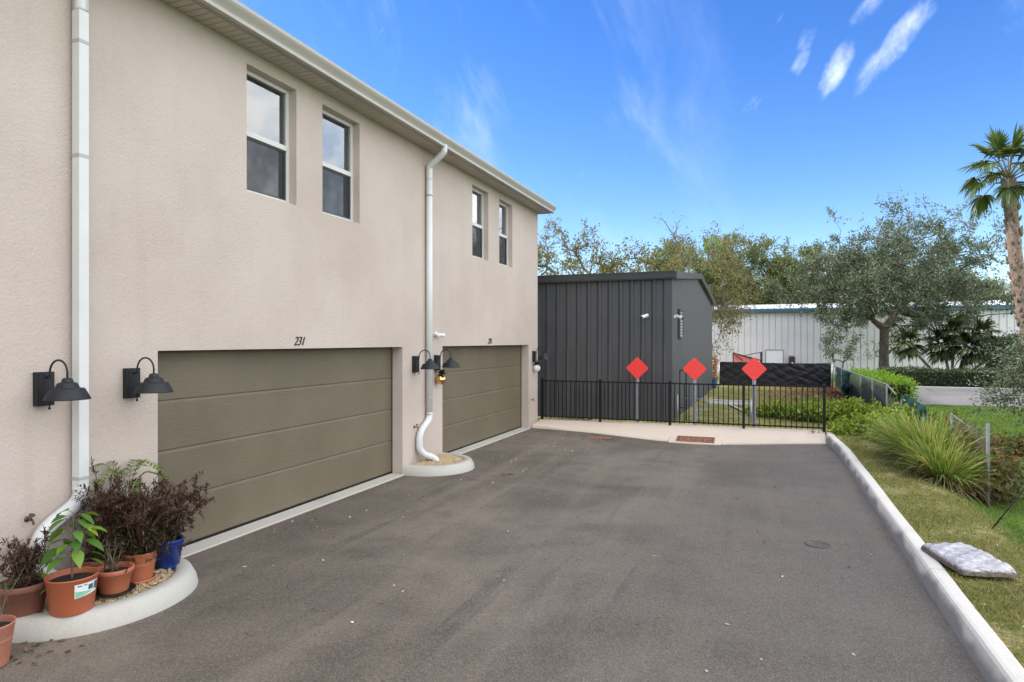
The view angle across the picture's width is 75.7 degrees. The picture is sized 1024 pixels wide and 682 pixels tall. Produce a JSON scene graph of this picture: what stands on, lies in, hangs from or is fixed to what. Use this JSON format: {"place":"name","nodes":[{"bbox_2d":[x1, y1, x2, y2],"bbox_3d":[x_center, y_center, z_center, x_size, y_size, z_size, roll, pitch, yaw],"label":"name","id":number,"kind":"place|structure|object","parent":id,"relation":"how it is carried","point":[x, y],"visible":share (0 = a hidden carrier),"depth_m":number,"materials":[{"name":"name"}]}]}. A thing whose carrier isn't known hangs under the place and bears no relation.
{"place":"outdoors","nodes":[
{"label":"outdoors","id":0,"kind":"place"},
{"bbox_2d":[0,428,985,681],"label":"driveway","id":1,"kind":"structure","parent":0,"point":[692,558],"depth_m":6.15,"materials":[{"name":"grey asphalt"}]},
{"bbox_2d":[0,565,25,667],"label":"potted plant","id":2,"kind":"object","parent":1,"relation":"on","point":[7,624],"visible":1,"depth_m":4.68,"materials":[{"name":"orange plant"}]},
{"bbox_2d":[1,557,197,642],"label":"kerbed island","id":3,"kind":"structure","parent":1,"relation":"on","point":[180,584],"depth_m":5.31,"materials":[{"name":"concrete"}]},
{"bbox_2d":[39,508,107,616],"bbox_3d":[-3.479,1.752,5.261,0.445,0.792,0.414,0,0,-12],"label":"potted plant","id":4,"kind":"object","parent":3,"relation":"on","point":[71,591],"visible":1,"depth_m":5.18,"materials":[{"name":"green plant"}]},
{"bbox_2d":[0,567,174,612],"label":"gravel","id":5,"kind":"structure","parent":3,"relation":"in","point":[163,575],"depth_m":5.81,"materials":[{"name":"beige gravel"}]},
{"bbox_2d":[0,526,57,617],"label":"potted plant","id":6,"kind":"object","parent":5,"relation":"on","point":[28,598],"visible":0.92,"depth_m":5.17,"materials":[{"name":"purple plant"}]},
{"bbox_2d":[67,456,146,587],"bbox_3d":[-3.571,1.598,5.861,0.748,1.153,0.622,0,0,38],"label":"potted plant","id":7,"kind":"object","parent":5,"relation":"on","point":[102,536],"visible":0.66,"depth_m":5.79,"materials":[{"name":"purple plant"}]},
{"bbox_2d":[95,536,135,597],"bbox_3d":[-3.408,1.895,5.645,0.337,0.496,0.330,0,0,21],"label":"potted plant","id":8,"kind":"object","parent":5,"relation":"on","point":[114,579],"visible":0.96,"depth_m":5.59,"materials":[{"name":"orange plant"}]},
{"bbox_2d":[89,459,168,561],"bbox_3d":[-3.673,1.650,6.205,0.763,1.051,0.699,0,0,21],"label":"potted plant","id":9,"kind":"object","parent":5,"relation":"on","point":[141,462],"visible":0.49,"depth_m":6.24,"materials":[{"name":"green plant"}]},
{"bbox_2d":[74,473,190,584],"bbox_3d":[-3.401,1.686,5.949,0.818,0.968,0.799,0,0,21],"label":"potted plant","id":10,"kind":"object","parent":5,"relation":"on","point":[140,536],"visible":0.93,"depth_m":5.90,"materials":[{"name":"purple plant"}]},
{"bbox_2d":[146,470,214,569],"bbox_3d":[-3.265,1.699,6.432,0.680,0.952,0.595,0,0,-33],"label":"potted plant","id":11,"kind":"object","parent":5,"relation":"on","point":[164,560],"visible":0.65,"depth_m":6.35,"materials":[{"name":"purple plant"}]},
{"bbox_2d":[0,0,556,581],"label":"townhouse","id":12,"kind":"structure","parent":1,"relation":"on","point":[258,240],"depth_m":7.84,"materials":[{"name":"paint"}]},
{"bbox_2d":[24,513,34,524],"bbox_3d":[-4.039,1.495,5.533,0.095,0.095,0.049,0,0,21],"label":"wall tap","id":13,"kind":"object","parent":12,"relation":"attached to","point":[28,518],"depth_m":5.53,"materials":[{"name":"gold metal"}]},
{"bbox_2d":[29,0,88,573],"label":"downpipe","id":14,"kind":"object","parent":12,"relation":"attached to","point":[80,229],"visible":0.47,"depth_m":5.87,"materials":[{"name":"white metal"}]},
{"bbox_2d":[33,359,90,409],"bbox_3d":[-3.811,0.370,5.574,0.491,0.432,0.342,0,0,21],"label":"wall lamp","id":15,"kind":"object","parent":12,"relation":"attached to","point":[47,391],"visible":1,"depth_m":5.56,"materials":[{"name":"metal"}]},
{"bbox_2d":[123,357,173,400],"bbox_3d":[-3.510,0.370,6.359,0.491,0.432,0.342,0,0,21],"label":"wall lamp","id":16,"kind":"object","parent":12,"relation":"attached to","point":[152,383],"visible":1,"depth_m":6.34,"materials":[{"name":"metal"}]},
{"bbox_2d":[247,69,288,202],"bbox_3d":[-3.162,-2.565,8.378,0.086,1.530,0.900,0,0,21],"label":"window","id":17,"kind":"structure","parent":12,"relation":"in","point":[267,102],"depth_m":8.43,"materials":[{"name":"glass"}]},
{"bbox_2d":[158,347,392,546],"bbox_3d":[-2.969,1.200,9.112,0.080,2.200,4.890,0,0,21],"label":"garage door","id":18,"kind":"structure","parent":12,"relation":"in","point":[270,432],"depth_m":8.57,"materials":[{"name":"paint"}]},
{"bbox_2d":[322,109,352,221],"bbox_3d":[-2.641,-2.565,9.736,0.086,1.530,0.910,0,0,21],"label":"window","id":19,"kind":"structure","parent":12,"relation":"in","point":[337,133],"depth_m":9.81,"materials":[{"name":"glass"}]},
{"bbox_2d":[412,350,439,373],"bbox_3d":[-1.505,0.370,11.587,0.491,0.432,0.342,0,0,21],"label":"wall lamp","id":20,"kind":"object","parent":12,"relation":"attached to","point":[430,363],"visible":1,"depth_m":11.57,"materials":[{"name":"metal"}]},
{"bbox_2d":[416,144,446,460],"bbox_3d":[-1.438,-0.663,11.836,0.421,5.778,0.496,0,0,21],"label":"downpipe","id":21,"kind":"object","parent":12,"relation":"attached to","point":[431,164],"visible":0.97,"depth_m":12.01,"materials":[{"name":"white metal"}]},
{"bbox_2d":[434,332,444,337],"bbox_3d":[-1.370,-0.117,12.414,0.151,0.106,0.275,0,0,21],"label":"security light","id":22,"kind":"object","parent":12,"relation":"attached to","point":[436,334],"visible":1,"depth_m":12.39,"materials":[{"name":"white plastic"}]},
{"bbox_2d":[434,349,459,370],"bbox_3d":[-1.212,0.370,12.353,0.491,0.432,0.342,0,0,21],"label":"wall lamp","id":23,"kind":"object","parent":12,"relation":"attached to","point":[450,362],"visible":1,"depth_m":12.29,"materials":[{"name":"metal"}]},
{"bbox_2d":[436,369,445,384],"bbox_3d":[-1.336,0.671,12.422,0.202,0.304,0.203,0,0,-26],"label":"hanging ornament","id":24,"kind":"object","parent":23,"relation":"hanging from","point":[440,378],"visible":1,"depth_m":12.36,"materials":[{"name":"gold metal"}]},
{"bbox_2d":[472,187,483,258],"bbox_3d":[-0.829,-2.565,14.461,0.086,1.530,0.870,0,0,21],"label":"window","id":25,"kind":"structure","parent":12,"relation":"in","point":[477,196],"depth_m":14.62,"materials":[{"name":"grey glass"}]},
{"bbox_2d":[442,345,521,452],"bbox_3d":[-0.670,1.200,15.107,0.080,2.200,4.970,0,0,21],"label":"garage door","id":26,"kind":"structure","parent":12,"relation":"in","point":[482,397],"depth_m":14.94,"materials":[{"name":"paint"}]},
{"bbox_2d":[499,202,507,265],"bbox_3d":[-0.287,-2.565,15.875,0.086,1.530,0.860,0,0,21],"label":"window","id":27,"kind":"structure","parent":12,"relation":"in","point":[503,209],"depth_m":16.04,"materials":[{"name":"grey glass"}]},
{"bbox_2d":[532,347,550,362],"bbox_3d":[0.793,0.370,17.582,0.491,0.432,0.342,0,0,21],"label":"wall lamp","id":28,"kind":"object","parent":12,"relation":"attached to","point":[544,356],"visible":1,"depth_m":17.55,"materials":[{"name":"metal"}]},
{"bbox_2d":[533,361,539,371],"bbox_3d":[0.665,0.659,17.652,0.195,0.329,0.196,0,0,2],"label":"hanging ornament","id":29,"kind":"object","parent":28,"relation":"hanging from","point":[536,367],"visible":1,"depth_m":17.59,"materials":[{"name":"glass"}]},
{"bbox_2d":[181,427,529,557],"bbox_3d":[-1.807,2.390,12.121,0.545,0.220,11.336,0,0,21],"label":"garage threshold","id":30,"kind":"object","parent":1,"relation":"on","point":[204,544],"visible":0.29,"depth_m":8.87,"materials":[{"name":"concrete"}]},
{"bbox_2d":[10,417,825,663],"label":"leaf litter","id":31,"kind":"object","parent":1,"relation":"on","point":[68,651],"visible":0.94,"depth_m":4.96,"materials":[{"name":"brown plant"}]},
{"bbox_2d":[402,453,474,476],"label":"kerbed island","id":32,"kind":"structure","parent":1,"relation":"on","point":[466,464],"depth_m":11.31,"materials":[{"name":"concrete"}]},
{"bbox_2d":[411,454,463,464],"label":"gravel","id":33,"kind":"structure","parent":32,"relation":"in","point":[444,459],"depth_m":11.86,"materials":[{"name":"beige gravel"}]},
{"bbox_2d":[501,473,513,475],"bbox_3d":[-0.075,2.296,11.339,0.220,0.007,0.220,0,0,21],"label":"valve cover","id":34,"kind":"object","parent":1,"relation":"in","point":[507,474],"visible":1,"depth_m":11.33,"materials":[{"name":"grey metal"}]},
{"bbox_2d":[586,436,610,439],"bbox_3d":[2.098,2.360,16.042,0.590,0.016,0.280,0,0,21],"label":"drain grate","id":35,"kind":"object","parent":1,"relation":"on","point":[605,438],"visible":0.99,"depth_m":16.06,"materials":[{"name":"orange metal"}]},
{"bbox_2d":[804,540,831,547],"bbox_3d":[3.455,2.296,7.447,0.280,0.007,0.280,0,0,21],"label":"valve cover","id":36,"kind":"object","parent":1,"relation":"on","point":[816,544],"visible":1,"depth_m":7.43,"materials":[{"name":"grey metal"}]},
{"bbox_2d":[238,0,1023,304],"label":"sky","id":37,"kind":"structure","parent":0,"point":[762,116],"materials":[{"name":"blue"}]},
{"bbox_2d":[696,386,832,431],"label":"lawn grass","id":38,"kind":"structure","parent":0,"point":[746,414],"depth_m":22.19,"materials":[{"name":"green plant"}]},
{"bbox_2d":[538,372,1023,667],"bbox_3d":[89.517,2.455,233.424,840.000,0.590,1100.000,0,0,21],"label":"ground","id":39,"kind":"structure","parent":0,"point":[905,491],"depth_m":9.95,"materials":[{"name":"green plant"}]},
{"bbox_2d":[538,214,631,275],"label":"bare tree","id":40,"kind":"object","parent":39,"relation":"on","point":[577,260],"visible":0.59,"depth_m":44.02,"materials":[{"name":"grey plant"}]},
{"bbox_2d":[538,270,715,421],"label":"steel shed","id":41,"kind":"structure","parent":39,"relation":"on","point":[594,327],"depth_m":18.70,"materials":[{"name":"grey metal"}]},
{"bbox_2d":[674,314,682,319],"bbox_3d":[4.636,-0.669,18.358,0.264,0.156,0.146,0,0,32],"label":"security camera","id":42,"kind":"object","parent":41,"relation":"attached to","point":[678,317],"visible":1,"depth_m":18.33,"materials":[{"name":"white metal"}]},
{"bbox_2d":[679,309,683,337],"bbox_3d":[5.022,-0.510,19.575,0.050,0.860,0.850,0,0,21],"label":"window","id":43,"kind":"structure","parent":41,"relation":"in","point":[681,328],"depth_m":19.65,"materials":[{"name":"grey glass"}]},
{"bbox_2d":[627,357,647,421],"bbox_3d":[3.331,1.415,17.512,0.581,1.970,0.042,0,0,23],"label":"diamond sign","id":44,"kind":"object","parent":39,"relation":"on","point":[637,367],"visible":0.95,"depth_m":17.50,"materials":[{"name":"red metal"}]},
{"bbox_2d":[600,234,679,272],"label":"bare tree","id":45,"kind":"object","parent":39,"relation":"on","point":[638,262],"visible":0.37,"depth_m":44.62,"materials":[{"name":"green plant"}]},
{"bbox_2d":[654,211,700,271],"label":"bare tree","id":46,"kind":"object","parent":39,"relation":"on","point":[679,248],"visible":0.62,"depth_m":48.52,"materials":[{"name":"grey plant"}]},
{"bbox_2d":[532,418,825,444],"bbox_3d":[4.013,2.420,16.700,7.115,0.539,0.880,0,0,21],"label":"concrete apron","id":47,"kind":"object","parent":39,"relation":"on","point":[729,435],"visible":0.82,"depth_m":16.53,"materials":[{"name":"beige concrete"}]},
{"bbox_2d":[541,378,825,431],"bbox_3d":[4.131,1.587,16.944,7.128,1.145,0.068,0,0,21],"label":"metal fence","id":48,"kind":"object","parent":47,"relation":"on","point":[743,385],"visible":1,"depth_m":16.92,"materials":[{"name":"black metal"}]},
{"bbox_2d":[669,435,721,444],"bbox_3d":[4.495,2.485,16.162,1.220,0.310,0.600,0,0,21],"label":"drain pad","id":49,"kind":"object","parent":47,"relation":"on","point":[672,439],"visible":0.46,"depth_m":15.95,"materials":[{"name":"concrete"}]},
{"bbox_2d":[676,435,714,442],"bbox_3d":[4.479,2.398,16.091,0.900,0.016,0.360,0,12,21],"label":"drain grate","id":50,"kind":"object","parent":49,"relation":"on","point":[696,439],"visible":1,"depth_m":16.08,"materials":[{"name":"orange metal"}]},
{"bbox_2d":[679,369,686,420],"bbox_3d":[4.741,1.538,18.264,0.203,1.525,0.037,0,0,21],"label":"gate frame","id":51,"kind":"object","parent":39,"relation":"on","point":[685,393],"visible":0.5,"depth_m":18.23,"materials":[{"name":"black metal"}]},
{"bbox_2d":[634,225,753,305],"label":"oak tree","id":52,"kind":"object","parent":39,"relation":"on","point":[707,276],"visible":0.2,"depth_m":69.80,"materials":[{"name":"green plant"}]},
{"bbox_2d":[683,358,705,424],"bbox_3d":[4.705,1.415,16.985,0.581,1.970,0.042,0,0,18],"label":"diamond sign","id":53,"kind":"object","parent":39,"relation":"on","point":[694,369],"visible":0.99,"depth_m":16.98,"materials":[{"name":"red metal"}]},
{"bbox_2d":[690,402,707,421],"bbox_3d":[5.960,2.275,20.848,0.060,0.150,6.000,0,0,21],"label":"concrete edging","id":54,"kind":"object","parent":39,"relation":"on","point":[705,405],"visible":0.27,"depth_m":20.89,"materials":[{"name":"concrete"}]},
{"bbox_2d":[697,236,724,283],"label":"young tree","id":55,"kind":"object","parent":39,"relation":"on","point":[703,244],"visible":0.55,"depth_m":69.21,"materials":[{"name":"green plant"}]},
{"bbox_2d":[677,394,751,421],"bbox_3d":[5.522,1.912,18.044,1.978,0.876,0.052,0,0,14],"label":"chain link fence","id":56,"kind":"object","parent":39,"relation":"on","point":[750,401],"visible":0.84,"depth_m":18.03,"materials":[{"name":"metal"}]},
{"bbox_2d":[659,221,770,368],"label":"oak tree","id":57,"kind":"object","parent":39,"relation":"on","point":[727,311],"visible":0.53,"depth_m":40.70,"materials":[{"name":"green plant"}]},
{"bbox_2d":[707,400,749,404],"bbox_3d":[7.788,2.225,23.521,1.600,0.190,0.300,0,0,21],"label":"white rail","id":58,"kind":"object","parent":39,"relation":"on","point":[726,402],"visible":0.21,"depth_m":23.51,"materials":[{"name":"white metal"}]},
{"bbox_2d":[733,352,761,362],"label":"folded awning","id":59,"kind":"object","parent":39,"relation":"on","point":[740,358],"visible":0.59,"depth_m":49.02,"materials":[{"name":"red fabric"}]},
{"bbox_2d":[694,228,813,304],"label":"oak tree","id":60,"kind":"object","parent":39,"relation":"on","point":[762,260],"visible":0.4,"depth_m":71.29,"materials":[{"name":"green plant"}]},
{"bbox_2d":[742,357,766,427],"bbox_3d":[6.049,1.395,16.469,0.581,1.970,0.042,0,0,17],"label":"diamond sign","id":61,"kind":"object","parent":39,"relation":"on","point":[754,369],"visible":0.97,"depth_m":16.47,"materials":[{"name":"red metal"}]},
{"bbox_2d":[741,397,793,417],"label":"vine shrub","id":62,"kind":"object","parent":39,"relation":"on","point":[772,409],"visible":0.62,"depth_m":18.87,"materials":[{"name":"green plant"}]},
{"bbox_2d":[719,362,832,386],"bbox_3d":[13.336,1.735,33.491,5.394,1.330,0.143,0,0,21],"label":"plastic screen","id":63,"kind":"object","parent":39,"relation":"on","point":[805,374],"visible":0.87,"depth_m":33.30,"materials":[{"name":"black plastic"}]},
{"bbox_2d":[789,356,794,362],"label":"utility box","id":64,"kind":"object","parent":39,"relation":"on","point":[791,359],"visible":0.6,"depth_m":51.29,"materials":[{"name":"grey metal"}]},
{"bbox_2d":[752,240,859,304],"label":"oak tree","id":65,"kind":"object","parent":39,"relation":"on","point":[804,251],"visible":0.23,"depth_m":71.39,"materials":[{"name":"green plant"}]},
{"bbox_2d":[774,394,840,422],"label":"vine shrub","id":66,"kind":"object","parent":39,"relation":"on","point":[799,411],"visible":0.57,"depth_m":18.01,"materials":[{"name":"green plant"}]},
{"bbox_2d":[761,387,853,404],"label":"leaf litter","id":67,"kind":"object","parent":39,"relation":"on","point":[833,390],"visible":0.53,"depth_m":28.60,"materials":[{"name":"plant"}]},
{"bbox_2d":[819,329,871,367],"bbox_3d":[18.535,0.843,36.865,2.752,3.044,2.304,0,0,21],"label":"young tree","id":68,"kind":"object","parent":39,"relation":"on","point":[830,339],"visible":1,"depth_m":36.80,"materials":[{"name":"green plant"}]},
{"bbox_2d":[816,395,893,425],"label":"vine shrub","id":69,"kind":"object","parent":39,"relation":"on","point":[848,409],"visible":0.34,"depth_m":17.04,"materials":[{"name":"green plant"}]},
{"bbox_2d":[821,409,900,435],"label":"vine shrub","id":70,"kind":"object","parent":39,"relation":"on","point":[846,426],"visible":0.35,"depth_m":15.39,"materials":[{"name":"green plant"}]},
{"bbox_2d":[712,300,1020,373],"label":"warehouse","id":71,"kind":"structure","parent":39,"relation":"on","point":[772,333],"depth_m":51.28,"materials":[{"name":"metal"}]},
{"bbox_2d":[765,349,783,362],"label":"door","id":72,"kind":"structure","parent":71,"relation":"in","point":[771,355],"depth_m":51.94,"materials":[{"name":"metal"}]},
{"bbox_2d":[816,244,938,302],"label":"oak tree","id":73,"kind":"object","parent":39,"relation":"on","point":[869,280],"visible":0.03,"depth_m":70.42,"materials":[{"name":"green plant"}]},
{"bbox_2d":[845,366,921,405],"bbox_3d":[14.754,1.841,26.482,2.040,1.662,7.464,0,0,21],"label":"hedge","id":74,"kind":"object","parent":39,"relation":"on","point":[898,385],"visible":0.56,"depth_m":23.59,"materials":[{"name":"green plant"}]},
{"bbox_2d":[765,186,1023,369],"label":"oak tree","id":75,"kind":"object","parent":39,"relation":"on","point":[882,288],"visible":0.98,"depth_m":40.33,"materials":[{"name":"green plant"}]},
{"bbox_2d":[875,399,942,425],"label":"vine shrub","id":76,"kind":"object","parent":39,"relation":"on","point":[903,409],"visible":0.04,"depth_m":15.39,"materials":[{"name":"green plant"}]},
{"bbox_2d":[835,366,989,505],"bbox_3d":[11.588,1.941,21.419,0.607,1.461,23.744,0,0,21],"label":"chain link fence","id":77,"kind":"object","parent":39,"relation":"on","point":[844,384],"visible":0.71,"depth_m":20.06,"materials":[{"name":"metal"}]},
{"bbox_2d":[825,432,1023,681],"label":"kerb","id":78,"kind":"structure","parent":39,"relation":"on","point":[992,657],"depth_m":5.80,"materials":[{"name":"concrete"}]},
{"bbox_2d":[852,403,1004,490],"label":"ornamental grass","id":79,"kind":"object","parent":39,"relation":"on","point":[900,438],"depth_m":11.37,"materials":[{"name":"green plant"}]},
{"bbox_2d":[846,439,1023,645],"bbox_3d":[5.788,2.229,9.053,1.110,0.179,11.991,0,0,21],"label":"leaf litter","id":80,"kind":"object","parent":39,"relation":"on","point":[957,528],"visible":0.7,"depth_m":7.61,"materials":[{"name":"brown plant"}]},
{"bbox_2d":[915,408,982,442],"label":"vine shrub","id":81,"kind":"object","parent":39,"relation":"on","point":[946,419],"visible":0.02,"depth_m":13.16,"materials":[{"name":"green plant"}]},
{"bbox_2d":[876,364,1023,387],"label":"hedge","id":82,"kind":"object","parent":39,"relation":"on","point":[940,377],"visible":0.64,"depth_m":31.39,"materials":[{"name":"green plant"}]},
{"bbox_2d":[885,313,1015,371],"bbox_3d":[25.238,0.385,38.356,7.006,4.236,3.725,0,0,11],"label":"palmetto clump","id":83,"kind":"object","parent":39,"relation":"on","point":[953,340],"visible":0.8,"depth_m":37.76,"materials":[{"name":"green plant"}]},
{"bbox_2d":[905,266,1009,300],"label":"oak tree","id":84,"kind":"object","parent":39,"relation":"on","point":[974,274],"depth_m":68.52,"materials":[{"name":"green plant"}]},
{"bbox_2d":[911,386,1014,390],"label":"lot kerb","id":85,"kind":"structure","parent":39,"relation":"on","point":[949,388],"depth_m":30.84,"materials":[{"name":"concrete"}]},
{"bbox_2d":[920,542,1018,576],"bbox_3d":[4.392,2.083,6.370,0.500,0.112,0.820,0,0,7],"label":"mulch bag","id":86,"kind":"object","parent":39,"relation":"on","point":[961,558],"visible":1,"depth_m":6.19,"materials":[{"name":"plastic"}]},
{"bbox_2d":[946,419,1023,508],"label":"vine shrub","id":87,"kind":"object","parent":39,"relation":"on","point":[1008,467],"visible":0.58,"depth_m":10.49,"materials":[{"name":"green plant"}]},
{"bbox_2d":[955,123,1023,346],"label":"fan palm","id":88,"kind":"object","parent":39,"relation":"on","point":[1011,190],"visible":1,"depth_m":15.95,"materials":[{"name":"green plant"}]},
{"bbox_2d":[964,327,1023,369],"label":"garden shrub","id":89,"kind":"object","parent":39,"relation":"on","point":[1000,345],"visible":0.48,"depth_m":35.80,"materials":[{"name":"green plant"}]},
{"bbox_2d":[968,313,1023,428],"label":"wispy tree","id":90,"kind":"object","parent":39,"relation":"on","point":[1017,373],"visible":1,"depth_m":14.68,"materials":[{"name":"green plant"}]},
{"bbox_2d":[976,431,1023,458],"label":"vine shrub","id":91,"kind":"object","parent":39,"relation":"on","point":[1020,445],"visible":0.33,"depth_m":14.34,"materials":[{"name":"green plant"}]},
{"bbox_2d":[993,488,1023,527],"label":"leaning rod","id":92,"kind":"object","parent":39,"relation":"on","point":[999,519],"visible":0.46,"depth_m":7.96,"materials":[{"name":"black metal"}]},
{"bbox_2d":[852,406,956,456],"bbox_3d":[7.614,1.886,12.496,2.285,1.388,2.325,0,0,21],"label":"ornamental grass","id":93,"kind":"object","parent":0,"point":[882,428],"depth_m":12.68,"materials":[{"name":"green plant"}]},
{"bbox_2d":[863,404,1023,549],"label":"lawn grass","id":94,"kind":"structure","parent":0,"point":[997,410],"depth_m":17.96,"materials":[{"name":"green plant"}]},
{"bbox_2d":[881,429,1011,509],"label":"ornamental grass","id":95,"kind":"object","parent":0,"point":[942,467],"depth_m":10.33,"materials":[{"name":"green plant"}]},
{"bbox_2d":[912,389,1023,406],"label":"parking lot","id":96,"kind":"structure","parent":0,"point":[948,397],"depth_m":26.66,"materials":[{"name":"concrete"}]}
]}

